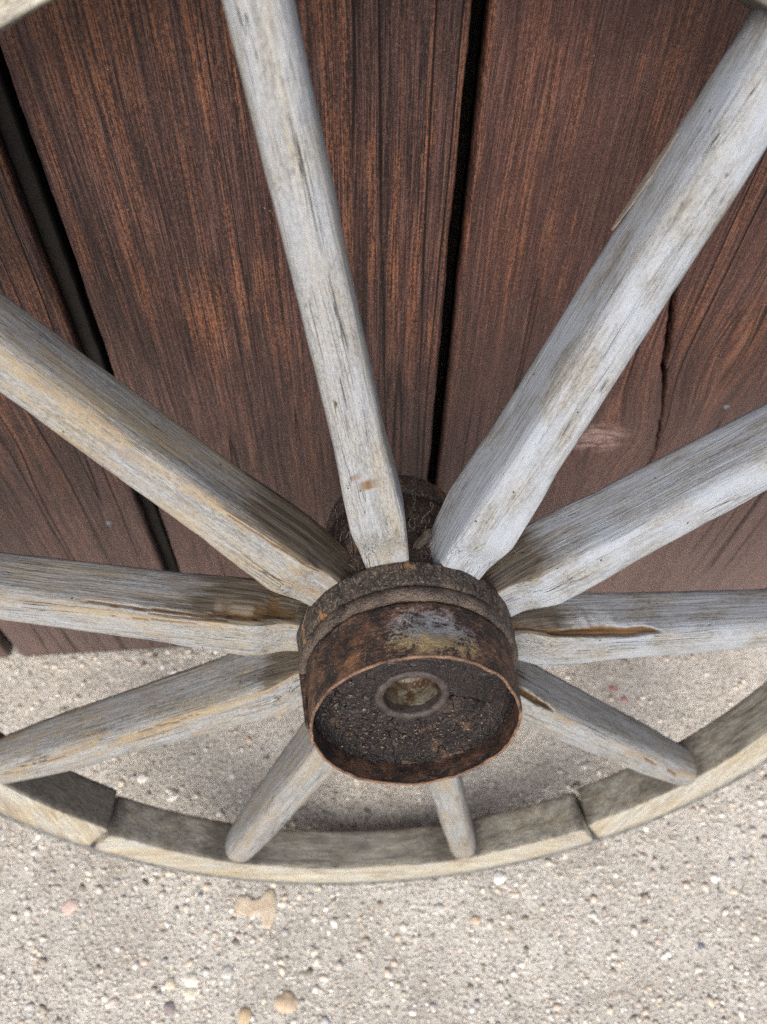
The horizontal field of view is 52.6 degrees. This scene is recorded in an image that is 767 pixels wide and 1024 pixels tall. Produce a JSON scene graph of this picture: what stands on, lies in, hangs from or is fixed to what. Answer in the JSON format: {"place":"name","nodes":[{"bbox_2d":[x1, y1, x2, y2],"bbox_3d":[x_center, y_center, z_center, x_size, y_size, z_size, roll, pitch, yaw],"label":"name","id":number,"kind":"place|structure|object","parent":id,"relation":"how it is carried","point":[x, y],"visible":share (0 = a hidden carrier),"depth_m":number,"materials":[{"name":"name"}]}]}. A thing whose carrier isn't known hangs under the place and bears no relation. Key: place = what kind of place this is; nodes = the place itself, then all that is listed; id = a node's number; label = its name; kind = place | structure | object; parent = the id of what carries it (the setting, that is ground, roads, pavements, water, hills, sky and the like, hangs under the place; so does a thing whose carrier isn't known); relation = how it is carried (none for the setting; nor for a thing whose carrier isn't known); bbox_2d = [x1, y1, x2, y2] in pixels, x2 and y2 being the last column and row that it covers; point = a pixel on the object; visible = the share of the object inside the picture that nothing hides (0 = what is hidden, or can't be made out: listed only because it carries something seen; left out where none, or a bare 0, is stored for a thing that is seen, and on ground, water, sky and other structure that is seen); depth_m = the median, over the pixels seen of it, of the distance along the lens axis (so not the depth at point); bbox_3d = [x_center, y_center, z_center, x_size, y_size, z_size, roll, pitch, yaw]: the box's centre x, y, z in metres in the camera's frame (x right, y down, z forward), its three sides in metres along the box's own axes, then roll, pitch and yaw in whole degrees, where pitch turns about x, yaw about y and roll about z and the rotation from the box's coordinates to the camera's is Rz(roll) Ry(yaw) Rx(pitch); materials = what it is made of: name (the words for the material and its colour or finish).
{"place":"outdoors","nodes":[
{"label":"outdoors","id":0,"kind":"place"},
{"bbox_2d":[0,0,766,657],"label":"plank wall","id":1,"kind":"structure","parent":0,"point":[492,162],"depth_m":0.55,"materials":[{"name":"brown wood"}]},
{"bbox_2d":[0,644,766,1023],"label":"ground","id":2,"kind":"structure","parent":0,"point":[526,748],"depth_m":0.86,"materials":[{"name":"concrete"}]},
{"bbox_2d":[61,898,78,915],"bbox_3d":[-0.344,0.434,0.852,0.014,0.006,0.020,34,60,21],"label":"pink pebble","id":3,"kind":"object","parent":2,"relation":"on","point":[69,906],"visible":1,"depth_m":0.85,"materials":[{"name":"stone"}]},
{"bbox_2d":[137,773,148,782],"bbox_3d":[-0.289,0.321,0.934,0.013,0.008,0.014,28,58,18],"label":"white pebble","id":4,"kind":"object","parent":2,"relation":"on","point":[142,777],"visible":1,"depth_m":0.93,"materials":[{"name":"stone"}]},
{"bbox_2d":[163,1001,174,1015],"bbox_3d":[-0.219,0.511,0.798,0.015,0.006,0.012,25,58,16],"label":"purple pebble","id":5,"kind":"object","parent":2,"relation":"on","point":[169,1008],"visible":1,"depth_m":0.80,"materials":[{"name":"stone"}]},
{"bbox_2d":[165,977,175,989],"bbox_3d":[-0.222,0.493,0.811,0.012,0.008,0.012,-3,54,-3],"label":"round pebble","id":6,"kind":"object","parent":2,"relation":"on","point":[170,982],"visible":1,"depth_m":0.81,"materials":[{"name":"stone"}]},
{"bbox_2d":[167,792,178,800],"bbox_3d":[-0.250,0.339,0.922,0.016,0.006,0.008,-27,59,-19],"label":"white chip","id":7,"kind":"object","parent":2,"relation":"on","point":[174,796],"visible":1,"depth_m":0.92,"materials":[{"name":"stone"}]},
{"bbox_2d":[183,987,196,999],"bbox_3d":[-0.201,0.501,0.806,0.015,0.007,0.013,-8,55,-7],"label":"pale pebble","id":8,"kind":"object","parent":2,"relation":"on","point":[189,993],"visible":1,"depth_m":0.80,"materials":[{"name":"stone"}]},
{"bbox_2d":[184,973,199,986],"bbox_3d":[-0.201,0.492,0.813,0.018,0.008,0.014,6,54,3],"label":"cream pebble","id":9,"kind":"object","parent":2,"relation":"on","point":[191,980],"visible":1,"depth_m":0.81,"materials":[{"name":"stone"}]},
{"bbox_2d":[220,966,233,978],"bbox_3d":[-0.164,0.486,0.818,0.014,0.007,0.014,25,57,16],"label":"grey pebble","id":10,"kind":"object","parent":2,"relation":"on","point":[227,972],"visible":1,"depth_m":0.81,"materials":[{"name":"stone"}]},
{"bbox_2d":[238,1007,251,1023],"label":"ochre pebble","id":11,"kind":"object","parent":2,"relation":"on","point":[244,1016],"visible":1,"depth_m":0.79,"materials":[{"name":"stone"}]},
{"bbox_2d":[235,889,275,928],"bbox_3d":[-0.141,0.437,0.851,0.046,0.002,0.039,-3,54,-3],"label":"stone chip","id":12,"kind":"object","parent":2,"relation":"on","point":[264,906],"visible":1,"depth_m":0.85,"materials":[{"name":"beige stone"}]},
{"bbox_2d":[274,990,297,1012],"bbox_3d":[-0.100,0.508,0.803,0.027,0.010,0.020,6,54,3],"label":"tan pebble","id":13,"kind":"object","parent":2,"relation":"on","point":[285,1001],"visible":1,"depth_m":0.80,"materials":[{"name":"stone"}]},
{"bbox_2d":[0,0,766,884],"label":"wagon wheel","id":14,"kind":"object","parent":2,"relation":"on","point":[482,612],"visible":1,"depth_m":0.50,"materials":[{"name":"grey wood"}]},
{"bbox_2d":[292,494,435,634],"bbox_3d":[0.015,0.065,0.569,0.173,0.187,0.106,-3,54,-3],"label":"cobweb fluff","id":15,"kind":"object","parent":14,"relation":"attached to","point":[356,548],"visible":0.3,"depth_m":0.52,"materials":[{"name":"grey"}]},
{"bbox_2d":[317,679,491,757],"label":"dirt crumbs","id":16,"kind":"object","parent":14,"relation":"attached to","point":[373,724],"visible":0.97,"depth_m":0.53,"materials":[{"name":"brown soil"}]},
{"bbox_2d":[412,527,432,550],"bbox_3d":[0.026,0.018,0.510,0.008,0.019,0.011,41,32,8],"label":"shrivelled leaf","id":17,"kind":"object","parent":14,"relation":"attached to","point":[424,538],"visible":1,"depth_m":0.51,"materials":[{"name":"plant"}]},
{"bbox_2d":[471,916,480,924],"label":"orange pebble","id":18,"kind":"object","parent":2,"relation":"on","point":[476,920],"visible":1,"depth_m":0.85,"materials":[{"name":"stone"}]},
{"bbox_2d":[493,870,506,884],"bbox_3d":[0.131,0.413,0.876,0.016,0.010,0.016,-12,55,-10],"label":"white lump","id":19,"kind":"object","parent":2,"relation":"on","point":[499,876],"visible":1,"depth_m":0.87,"materials":[{"name":"stone"}]},
{"bbox_2d":[607,685,617,690],"bbox_3d":[0.299,0.230,1.011,0.015,0.003,0.008,20,56,13],"label":"red chip","id":20,"kind":"object","parent":2,"relation":"on","point":[612,688],"visible":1,"depth_m":1.01,"materials":[{"name":"stone"}]},
{"bbox_2d":[620,696,627,701],"bbox_3d":[0.312,0.242,1.002,0.012,0.003,0.008,11,55,7],"label":"red chip","id":21,"kind":"object","parent":2,"relation":"on","point":[624,699],"visible":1,"depth_m":1.00,"materials":[{"name":"stone"}]},
{"bbox_2d":[697,942,704,949],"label":"slate pebble","id":22,"kind":"object","parent":2,"relation":"on","point":[701,945],"visible":1,"depth_m":0.84,"materials":[{"name":"stone"}]}
]}

